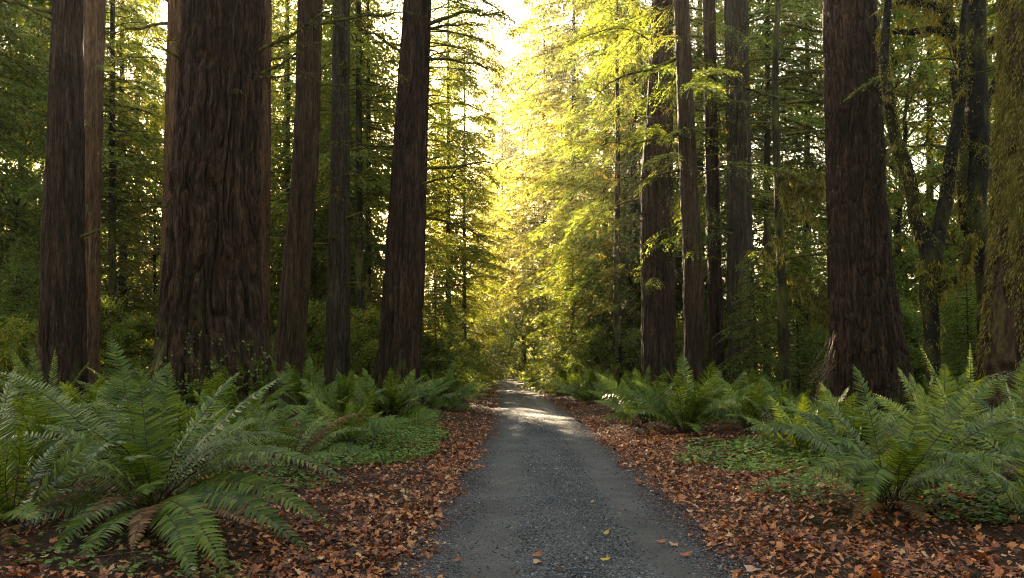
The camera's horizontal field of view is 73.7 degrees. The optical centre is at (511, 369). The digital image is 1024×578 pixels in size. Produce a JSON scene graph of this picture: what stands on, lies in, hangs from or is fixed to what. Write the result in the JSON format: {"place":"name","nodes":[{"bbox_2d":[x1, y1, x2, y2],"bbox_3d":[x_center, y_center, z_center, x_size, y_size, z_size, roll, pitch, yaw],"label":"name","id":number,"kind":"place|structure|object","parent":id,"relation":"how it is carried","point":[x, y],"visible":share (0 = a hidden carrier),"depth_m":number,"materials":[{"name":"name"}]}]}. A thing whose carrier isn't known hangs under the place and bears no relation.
{"place":"outdoors","nodes":[
{"label":"outdoors","id":0,"kind":"place"},
{"bbox_2d":[0,0,998,365],"label":"sky","id":1,"kind":"structure","parent":0,"point":[512,50],"materials":[{"name":"white"}]},
{"bbox_2d":[0,373,1023,577],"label":"ground","id":2,"kind":"structure","parent":0,"point":[157,569],"depth_m":6.71,"materials":[{"name":"plant"}]},
{"bbox_2d":[0,313,37,409],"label":"leafy shrub","id":3,"kind":"object","parent":2,"relation":"on","point":[14,341],"visible":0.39,"depth_m":20.57,"materials":[{"name":"green plant"}]},
{"bbox_2d":[0,244,39,398],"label":"young conifer","id":4,"kind":"object","parent":2,"relation":"on","point":[26,296],"visible":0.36,"depth_m":23.96,"materials":[{"name":"green plant"}]},
{"bbox_2d":[0,340,95,423],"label":"sword fern","id":5,"kind":"object","parent":2,"relation":"on","point":[34,374],"visible":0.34,"depth_m":13.21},
{"bbox_2d":[0,0,101,395],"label":"dark conifer","id":6,"kind":"object","parent":2,"relation":"on","point":[12,40],"visible":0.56,"depth_m":27.65,"materials":[{"name":"green plant"}]},
{"bbox_2d":[0,0,104,411],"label":"redwood tree","id":7,"kind":"object","parent":2,"relation":"on","point":[62,321],"visible":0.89,"depth_m":19.61,"materials":[{"name":"brown plant"}]},
{"bbox_2d":[0,367,107,464],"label":"sword fern","id":8,"kind":"object","parent":2,"relation":"on","point":[13,392],"visible":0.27,"depth_m":9.24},
{"bbox_2d":[0,404,118,546],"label":"sword fern","id":9,"kind":"object","parent":2,"relation":"on","point":[12,512],"visible":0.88,"depth_m":5.84,"materials":[{"name":"plant"}]},
{"bbox_2d":[0,0,140,359],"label":"broadleaf tree","id":10,"kind":"object","parent":2,"relation":"on","point":[11,198],"visible":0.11,"depth_m":32.34,"materials":[{"name":"green plant"}]},
{"bbox_2d":[0,0,141,364],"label":"hemlock tree","id":11,"kind":"object","parent":2,"relation":"on","point":[103,230],"visible":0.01,"depth_m":39.37,"materials":[{"name":"green plant"}]},
{"bbox_2d":[17,0,131,400],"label":"redwood tree","id":12,"kind":"object","parent":2,"relation":"on","point":[94,26],"visible":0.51,"depth_m":23.78,"materials":[{"name":"brown plant"}]},
{"bbox_2d":[0,0,167,353],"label":"mossy conifer","id":13,"kind":"object","parent":2,"relation":"on","point":[113,163],"visible":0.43,"depth_m":31.95,"materials":[{"name":"green plant"}]},
{"bbox_2d":[26,292,152,384],"bbox_3d":[-16.550,-0.883,27.149,4.730,4.768,5.108,0,0,43],"label":"leafy shrub","id":14,"kind":"object","parent":2,"relation":"on","point":[106,309],"visible":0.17,"depth_m":26.97,"materials":[{"name":"green plant"}]},
{"bbox_2d":[18,368,164,437],"bbox_3d":[-6.934,0.607,11.126,1.834,1.311,2.497,0,0,0],"label":"sword fern","id":15,"kind":"object","parent":2,"relation":"on","point":[92,395],"visible":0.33,"depth_m":10.81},
{"bbox_2d":[0,392,185,480],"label":"sword fern","id":16,"kind":"object","parent":2,"relation":"on","point":[31,422],"visible":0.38,"depth_m":7.45,"materials":[{"name":"plant"}]},
{"bbox_2d":[28,0,166,368],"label":"cedar tree","id":17,"kind":"object","parent":2,"relation":"on","point":[121,70],"visible":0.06,"depth_m":42.78,"materials":[{"name":"green plant"}]},
{"bbox_2d":[62,361,183,419],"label":"sword fern","id":18,"kind":"object","parent":2,"relation":"on","point":[159,373],"visible":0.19,"depth_m":15.12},
{"bbox_2d":[100,306,156,399],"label":"leafy shrub","id":19,"kind":"object","parent":2,"relation":"on","point":[143,324],"visible":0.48,"depth_m":25.66,"materials":[{"name":"green plant"}]},
{"bbox_2d":[6,530,251,577],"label":"sprouts","id":20,"kind":"object","parent":2,"relation":"on","point":[71,562],"visible":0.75,"depth_m":5.32,"materials":[{"name":"green plant"}]},
{"bbox_2d":[101,96,164,360],"bbox_3d":[-20.829,-7.290,40.154,7.184,17.116,7.664,0,0,12],"label":"broadleaf tree","id":21,"kind":"object","parent":2,"relation":"on","point":[153,276],"visible":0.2,"depth_m":39.02,"materials":[{"name":"green plant"}]},
{"bbox_2d":[105,0,181,292],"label":"redwood tree","id":22,"kind":"object","parent":2,"relation":"on","point":[173,23],"visible":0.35,"depth_m":26.67,"materials":[{"name":"brown plant"}]},
{"bbox_2d":[0,332,359,577],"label":"sword fern","id":23,"kind":"object","parent":2,"relation":"on","point":[139,475],"visible":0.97,"depth_m":6.33,"materials":[{"name":"plant"}]},
{"bbox_2d":[112,385,278,477],"bbox_3d":[-4.242,0.872,9.242,2.213,1.336,2.324,0,0,0],"label":"sword fern","id":24,"kind":"object","parent":2,"relation":"on","point":[233,427],"visible":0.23,"depth_m":8.86,"materials":[{"name":"plant"}]},
{"bbox_2d":[108,0,347,424],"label":"redwood tree","id":25,"kind":"object","parent":2,"relation":"on","point":[211,284],"visible":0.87,"depth_m":16.17,"materials":[{"name":"brown plant"}]},
{"bbox_2d":[150,365,311,441],"bbox_3d":[-5.359,0.721,12.187,2.823,1.635,2.455,0,0,37],"label":"sword fern","id":26,"kind":"object","parent":2,"relation":"on","point":[201,400],"visible":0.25,"depth_m":11.82,"materials":[{"name":"plant"}]},
{"bbox_2d":[199,388,317,455],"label":"sword fern","id":27,"kind":"object","parent":2,"relation":"on","point":[248,410],"visible":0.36,"depth_m":10.99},
{"bbox_2d":[193,461,339,490],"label":"shade weeds","id":28,"kind":"object","parent":2,"relation":"on","point":[302,472],"visible":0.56,"depth_m":9.03,"materials":[{"name":"green plant"}]},
{"bbox_2d":[259,0,321,343],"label":"redwood tree","id":29,"kind":"object","parent":2,"relation":"on","point":[265,200],"visible":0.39,"depth_m":22.84,"materials":[{"name":"brown plant"}]},
{"bbox_2d":[241,392,372,475],"bbox_3d":[-2.961,0.941,9.817,2.254,1.221,1.196,0,0,7],"label":"sword fern","id":30,"kind":"object","parent":2,"relation":"on","point":[325,437],"visible":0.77,"depth_m":9.89,"materials":[{"name":"plant"}]},
{"bbox_2d":[270,0,351,351],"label":"mossy conifer","id":31,"kind":"object","parent":2,"relation":"on","point":[281,105],"visible":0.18,"depth_m":41.71,"materials":[{"name":"green plant"}]},
{"bbox_2d":[270,0,354,345],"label":"cedar tree","id":32,"kind":"object","parent":2,"relation":"on","point":[272,254],"visible":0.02,"depth_m":47.26,"materials":[{"name":"green plant"}]},
{"bbox_2d":[270,295,355,395],"bbox_3d":[-8.242,-0.676,27.036,3.811,4.521,4.549,0,0,-29],"label":"leafy shrub","id":33,"kind":"object","parent":2,"relation":"on","point":[320,342],"visible":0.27,"depth_m":26.80,"materials":[{"name":"green plant"}]},
{"bbox_2d":[270,52,363,374],"bbox_3d":[-11.020,-8.577,38.124,5.761,20.026,5.669,0,0,-14],"label":"mossy conifer","id":34,"kind":"object","parent":2,"relation":"on","point":[314,267],"visible":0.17,"depth_m":37.93,"materials":[{"name":"green plant"}]},
{"bbox_2d":[276,355,363,412],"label":"sword fern","id":35,"kind":"object","parent":2,"relation":"on","point":[295,389],"visible":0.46,"depth_m":18.48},
{"bbox_2d":[312,0,369,404],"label":"redwood tree","id":36,"kind":"object","parent":2,"relation":"on","point":[337,331],"visible":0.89,"depth_m":23.71,"materials":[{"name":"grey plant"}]},
{"bbox_2d":[270,0,423,410],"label":"redwood tree","id":37,"kind":"object","parent":2,"relation":"on","point":[290,340],"visible":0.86,"depth_m":20.68,"materials":[{"name":"red plant"}]},
{"bbox_2d":[297,363,399,420],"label":"sword fern","id":38,"kind":"object","parent":2,"relation":"on","point":[345,392],"visible":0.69,"depth_m":16.40,"materials":[{"name":"plant"}]},
{"bbox_2d":[293,388,413,448],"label":"sword fern","id":39,"kind":"object","parent":2,"relation":"on","point":[372,426],"visible":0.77,"depth_m":13.16,"materials":[{"name":"plant"}]},
{"bbox_2d":[270,0,437,378],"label":"hemlock tree","id":40,"kind":"object","parent":2,"relation":"on","point":[375,217],"visible":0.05,"depth_m":45.49,"materials":[{"name":"green plant"}]},
{"bbox_2d":[350,304,380,394],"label":"leafy shrub","id":41,"kind":"object","parent":2,"relation":"on","point":[371,327],"visible":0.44,"depth_m":27.35,"materials":[{"name":"green plant"}]},
{"bbox_2d":[271,0,462,396],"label":"mossy conifer","id":42,"kind":"object","parent":2,"relation":"on","point":[357,70],"visible":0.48,"depth_m":30.89,"materials":[{"name":"green plant"}]},
{"bbox_2d":[307,417,449,469],"bbox_3d":[-2.527,1.399,14.213,2.207,0.562,7.496,0,0,0],"label":"clover patch","id":43,"kind":"object","parent":2,"relation":"on","point":[413,437],"visible":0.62,"depth_m":13.38,"materials":[{"name":"green plant"}]},
{"bbox_2d":[308,0,450,376],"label":"cedar tree","id":44,"kind":"object","parent":2,"relation":"on","point":[368,248],"visible":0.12,"depth_m":36.83,"materials":[{"name":"green plant"}]},
{"bbox_2d":[326,367,448,425],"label":"sword fern","id":45,"kind":"object","parent":2,"relation":"on","point":[403,401],"visible":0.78,"depth_m":17.03,"materials":[{"name":"plant"}]},
{"bbox_2d":[363,0,490,371],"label":"mossy conifer","id":46,"kind":"object","parent":2,"relation":"on","point":[433,243],"visible":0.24,"depth_m":39.80,"materials":[{"name":"green plant"}]},
{"bbox_2d":[319,0,549,414],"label":"redwood tree","id":47,"kind":"object","parent":2,"relation":"on","point":[400,333],"visible":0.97,"depth_m":21.57,"materials":[{"name":"brown plant"}]},
{"bbox_2d":[386,0,518,369],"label":"mossy conifer","id":48,"kind":"object","parent":2,"relation":"on","point":[469,181],"visible":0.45,"depth_m":45.89,"materials":[{"name":"green plant"}]},
{"bbox_2d":[420,361,489,410],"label":"sword fern","id":49,"kind":"object","parent":2,"relation":"on","point":[455,400],"visible":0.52,"depth_m":25.30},
{"bbox_2d":[420,249,493,403],"bbox_3d":[-3.110,-1.508,29.781,4.676,7.746,4.613,0,0,-39],"label":"young conifer","id":50,"kind":"object","parent":2,"relation":"on","point":[450,356],"visible":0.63,"depth_m":29.94,"materials":[{"name":"green plant"}]},
{"bbox_2d":[424,68,510,386],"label":"hemlock tree","id":51,"kind":"object","parent":2,"relation":"on","point":[475,316],"visible":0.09,"depth_m":60.01,"materials":[{"name":"green plant"}]},
{"bbox_2d":[425,8,516,378],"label":"mossy conifer","id":52,"kind":"object","parent":2,"relation":"on","point":[478,225],"visible":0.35,"depth_m":53.88,"materials":[{"name":"green plant"}]},
{"bbox_2d":[459,20,521,321],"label":"golden conifer","id":53,"kind":"object","parent":2,"relation":"on","point":[488,85],"visible":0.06,"depth_m":105.43,"materials":[{"name":"yellow plant"}]},
{"bbox_2d":[466,166,519,383],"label":"hemlock tree","id":54,"kind":"object","parent":2,"relation":"on","point":[498,336],"visible":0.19,"depth_m":74.75,"materials":[{"name":"green plant"}]},
{"bbox_2d":[471,61,536,380],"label":"golden conifer","id":55,"kind":"object","parent":2,"relation":"on","point":[506,101],"visible":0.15,"depth_m":95.45,"materials":[{"name":"yellow plant"}]},
{"bbox_2d":[472,67,568,380],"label":"golden conifer","id":56,"kind":"object","parent":2,"relation":"on","point":[513,150],"visible":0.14,"depth_m":87.24,"materials":[{"name":"yellow plant"}]},
{"bbox_2d":[488,266,567,382],"bbox_3d":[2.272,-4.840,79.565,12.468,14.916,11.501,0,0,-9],"label":"hazel bush","id":57,"kind":"object","parent":2,"relation":"on","point":[510,344],"visible":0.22,"depth_m":78.84,"materials":[{"name":"green plant"}]},
{"bbox_2d":[469,0,589,358],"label":"golden conifer","id":58,"kind":"object","parent":2,"relation":"on","point":[522,225],"visible":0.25,"depth_m":73.42,"materials":[{"name":"yellow plant"}]},
{"bbox_2d":[489,0,630,324],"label":"golden conifer","id":59,"kind":"object","parent":2,"relation":"on","point":[551,106],"visible":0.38,"depth_m":59.49,"materials":[{"name":"yellow plant"}]},
{"bbox_2d":[518,228,612,395],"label":"young conifer","id":60,"kind":"object","parent":2,"relation":"on","point":[556,315],"visible":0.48,"depth_m":42.59,"materials":[{"name":"green plant"}]},
{"bbox_2d":[546,365,630,404],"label":"sword fern","id":61,"kind":"object","parent":2,"relation":"on","point":[580,393],"visible":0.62,"depth_m":29.79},
{"bbox_2d":[562,322,627,389],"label":"leafy shrub","id":62,"kind":"object","parent":2,"relation":"on","point":[589,340],"visible":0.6,"depth_m":37.45,"materials":[{"name":"green plant"}]},
{"bbox_2d":[513,0,681,389],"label":"hemlock tree","id":63,"kind":"object","parent":2,"relation":"on","point":[575,118],"visible":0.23,"depth_m":48.05,"materials":[{"name":"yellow plant"}]},
{"bbox_2d":[566,0,651,384],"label":"mossy conifer","id":64,"kind":"object","parent":2,"relation":"on","point":[616,291],"visible":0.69,"depth_m":35.85,"materials":[{"name":"green plant"}]},
{"bbox_2d":[604,326,641,389],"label":"leafy shrub","id":65,"kind":"object","parent":2,"relation":"on","point":[632,337],"visible":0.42,"depth_m":35.57,"materials":[{"name":"green plant"}]},
{"bbox_2d":[540,0,726,395],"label":"cedar tree","id":66,"kind":"object","parent":2,"relation":"on","point":[632,289],"visible":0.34,"depth_m":41.39,"materials":[{"name":"green plant"}]},
{"bbox_2d":[593,365,691,430],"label":"sword fern","id":67,"kind":"object","parent":2,"relation":"on","point":[647,422],"visible":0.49,"depth_m":17.77,"materials":[{"name":"plant"}]},
{"bbox_2d":[548,0,757,382],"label":"hemlock tree","id":68,"kind":"object","parent":2,"relation":"on","point":[680,308],"visible":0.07,"depth_m":42.63,"materials":[{"name":"green plant"}]},
{"bbox_2d":[553,0,783,397],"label":"redwood tree","id":69,"kind":"object","parent":2,"relation":"on","point":[657,343],"visible":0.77,"depth_m":29.50,"materials":[{"name":"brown plant"}]},
{"bbox_2d":[622,353,755,434],"bbox_3d":[4.029,0.668,15.783,3.179,2.169,3.424,0,0,0],"label":"sword fern","id":70,"kind":"object","parent":2,"relation":"on","point":[694,404],"visible":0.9,"depth_m":15.34,"materials":[{"name":"plant"}]},
{"bbox_2d":[624,3,767,388],"bbox_3d":[7.630,-11.782,33.221,8.276,26.974,6.406,0,0,-22],"label":"redwood tree","id":71,"kind":"object","parent":2,"relation":"on","point":[671,196],"visible":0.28,"depth_m":32.76,"materials":[{"name":"brown plant"}]},
{"bbox_2d":[594,0,814,393],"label":"redwood tree","id":72,"kind":"object","parent":2,"relation":"on","point":[695,355],"visible":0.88,"depth_m":25.73,"materials":[{"name":"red plant"}]},
{"bbox_2d":[601,0,809,393],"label":"redwood tree","id":73,"kind":"object","parent":2,"relation":"on","point":[715,305],"visible":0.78,"depth_m":27.78,"materials":[{"name":"brown plant"}]},
{"bbox_2d":[621,0,798,375],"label":"cedar tree","id":74,"kind":"object","parent":2,"relation":"on","point":[724,260],"visible":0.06,"depth_m":44.21,"materials":[{"name":"green plant"}]},
{"bbox_2d":[659,366,765,423],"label":"sword fern","id":75,"kind":"object","parent":2,"relation":"on","point":[734,388],"visible":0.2,"depth_m":17.66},
{"bbox_2d":[616,0,826,402],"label":"redwood tree","id":76,"kind":"object","parent":2,"relation":"on","point":[739,233],"visible":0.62,"depth_m":26.61,"materials":[{"name":"brown plant"}]},
{"bbox_2d":[640,0,827,377],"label":"hemlock tree","id":77,"kind":"object","parent":2,"relation":"on","point":[723,191],"visible":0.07,"depth_m":42.85,"materials":[{"name":"green plant"}]},
{"bbox_2d":[700,377,777,431],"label":"sword fern","id":78,"kind":"object","parent":2,"relation":"on","point":[743,410],"visible":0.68,"depth_m":14.81,"materials":[{"name":"plant"}]},
{"bbox_2d":[672,434,845,474],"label":"plants","id":79,"kind":"object","parent":2,"relation":"on","point":[738,445],"visible":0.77,"depth_m":11.39,"materials":[{"name":"green plant"}]},
{"bbox_2d":[708,251,810,403],"bbox_3d":[8.679,-1.363,24.061,3.398,5.683,3.877,0,0,-24],"label":"young conifer","id":80,"kind":"object","parent":2,"relation":"on","point":[757,358],"visible":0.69,"depth_m":23.89,"materials":[{"name":"green plant"}]},
{"bbox_2d":[671,0,891,394],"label":"mossy conifer","id":81,"kind":"object","parent":2,"relation":"on","point":[767,30],"visible":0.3,"depth_m":32.85,"materials":[{"name":"green plant"}]},
{"bbox_2d":[744,231,829,404],"bbox_3d":[10.993,-1.536,25.736,4.526,7.496,4.464,0,0,-13],"label":"young conifer","id":82,"kind":"object","parent":2,"relation":"on","point":[815,351],"visible":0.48,"depth_m":25.92,"materials":[{"name":"green plant"}]},
{"bbox_2d":[740,376,838,434],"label":"sword fern","id":83,"kind":"object","parent":2,"relation":"on","point":[780,400],"visible":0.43,"depth_m":14.23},
{"bbox_2d":[743,393,847,455],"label":"sword fern","id":84,"kind":"object","parent":2,"relation":"on","point":[818,411],"visible":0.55,"depth_m":11.59,"materials":[{"name":"plant"}]},
{"bbox_2d":[708,0,907,405],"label":"moss draped tree","id":85,"kind":"object","parent":2,"relation":"on","point":[799,189],"visible":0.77,"depth_m":22.85,"materials":[{"name":"green plant"}]},
{"bbox_2d":[738,471,893,507],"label":"bank weeds","id":86,"kind":"object","parent":2,"relation":"on","point":[808,481],"visible":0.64,"depth_m":8.04,"materials":[{"name":"green plant"}]},
{"bbox_2d":[720,0,916,376],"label":"hemlock tree","id":87,"kind":"object","parent":2,"relation":"on","point":[761,155],"visible":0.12,"depth_m":39.52,"materials":[{"name":"green plant"}]},
{"bbox_2d":[791,382,905,454],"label":"sword fern","id":88,"kind":"object","parent":2,"relation":"on","point":[849,411],"visible":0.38,"depth_m":10.58,"materials":[{"name":"plant"}]},
{"bbox_2d":[822,0,917,416],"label":"redwood tree","id":89,"kind":"object","parent":2,"relation":"on","point":[865,324],"visible":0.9,"depth_m":18.36,"materials":[{"name":"brown plant"}]},
{"bbox_2d":[742,364,1023,527],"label":"sword fern","id":90,"kind":"object","parent":2,"relation":"on","point":[908,462],"visible":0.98,"depth_m":7.00,"materials":[{"name":"plant"}]},
{"bbox_2d":[780,0,998,350],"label":"broadleaf tree","id":91,"kind":"object","parent":2,"relation":"on","point":[909,263],"visible":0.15,"depth_m":32.43,"materials":[{"name":"green plant"}]},
{"bbox_2d":[840,0,996,361],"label":"maple tree","id":92,"kind":"object","parent":2,"relation":"on","point":[971,202],"visible":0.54,"depth_m":17.84,"materials":[{"name":"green plant"}]},
{"bbox_2d":[900,298,943,385],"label":"leafy shrub","id":93,"kind":"object","parent":2,"relation":"on","point":[907,315],"visible":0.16,"depth_m":23.52,"materials":[{"name":"green plant"}]},
{"bbox_2d":[873,0,995,398],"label":"maple tree","id":94,"kind":"object","parent":2,"relation":"on","point":[933,289],"visible":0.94,"depth_m":16.91,"materials":[{"name":"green plant"}]},
{"bbox_2d":[845,364,1023,469],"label":"sword fern","id":95,"kind":"object","parent":2,"relation":"on","point":[945,383],"visible":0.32,"depth_m":9.22,"materials":[{"name":"plant"}]},
{"bbox_2d":[861,367,1011,435],"bbox_3d":[7.420,0.625,12.028,2.268,1.355,2.415,0,0,38],"label":"sword fern","id":96,"kind":"object","parent":2,"relation":"on","point":[914,390],"visible":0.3,"depth_m":11.80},
{"bbox_2d":[884,4,993,333],"bbox_3d":[24.323,-13.289,40.196,11.387,31.221,12.296,0,0,-25],"label":"dark conifer","id":97,"kind":"object","parent":2,"relation":"on","point":[916,119],"visible":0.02,"depth_m":39.98,"materials":[{"name":"green plant"}]},
{"bbox_2d":[882,0,998,337],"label":"broadleaf tree","id":98,"kind":"object","parent":2,"relation":"on","point":[912,52],"visible":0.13,"depth_m":32.35,"materials":[{"name":"green plant"}]},
{"bbox_2d":[907,289,977,393],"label":"leafy shrub","id":99,"kind":"object","parent":2,"relation":"on","point":[943,311],"visible":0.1,"depth_m":23.67,"materials":[{"name":"green plant"}]},
{"bbox_2d":[910,225,977,403],"bbox_3d":[13.494,-1.457,20.117,3.877,5.683,3.398,0,0,35],"label":"young conifer","id":100,"kind":"object","parent":2,"relation":"on","point":[958,349],"visible":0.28,"depth_m":20.01,"materials":[{"name":"green plant"}]},
{"bbox_2d":[921,293,977,396],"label":"leafy shrub","id":101,"kind":"object","parent":2,"relation":"on","point":[948,338],"visible":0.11,"depth_m":21.97,"materials":[{"name":"green plant"}]},
{"bbox_2d":[896,476,1023,525],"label":"mossy plants","id":102,"kind":"object","parent":2,"relation":"on","point":[993,506],"visible":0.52,"depth_m":6.88,"materials":[{"name":"green plant"}]},
{"bbox_2d":[908,381,1023,477],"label":"sword fern","id":103,"kind":"object","parent":2,"relation":"on","point":[1007,462],"visible":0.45,"depth_m":7.97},
{"bbox_2d":[910,411,1023,528],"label":"sword fern","id":104,"kind":"object","parent":2,"relation":"on","point":[999,477],"visible":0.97,"depth_m":6.22,"materials":[{"name":"plant"}]},
{"bbox_2d":[913,341,1023,476],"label":"sword fern","id":105,"kind":"object","parent":2,"relation":"on","point":[1005,445],"visible":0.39,"depth_m":8.17,"materials":[{"name":"plant"}]},
{"bbox_2d":[948,357,1023,443],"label":"sword fern","id":106,"kind":"object","parent":2,"relation":"on","point":[1017,394],"visible":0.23,"depth_m":12.01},
{"bbox_2d":[969,0,1023,431],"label":"mossy tree","id":107,"kind":"object","parent":2,"relation":"on","point":[1000,347],"visible":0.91,"depth_m":14.79,"materials":[{"name":"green plant"}]},
{"bbox_2d":[383,380,771,577],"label":"gravel road","id":108,"kind":"structure","parent":0,"point":[514,398],"depth_m":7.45,"materials":[{"name":"gravel"}]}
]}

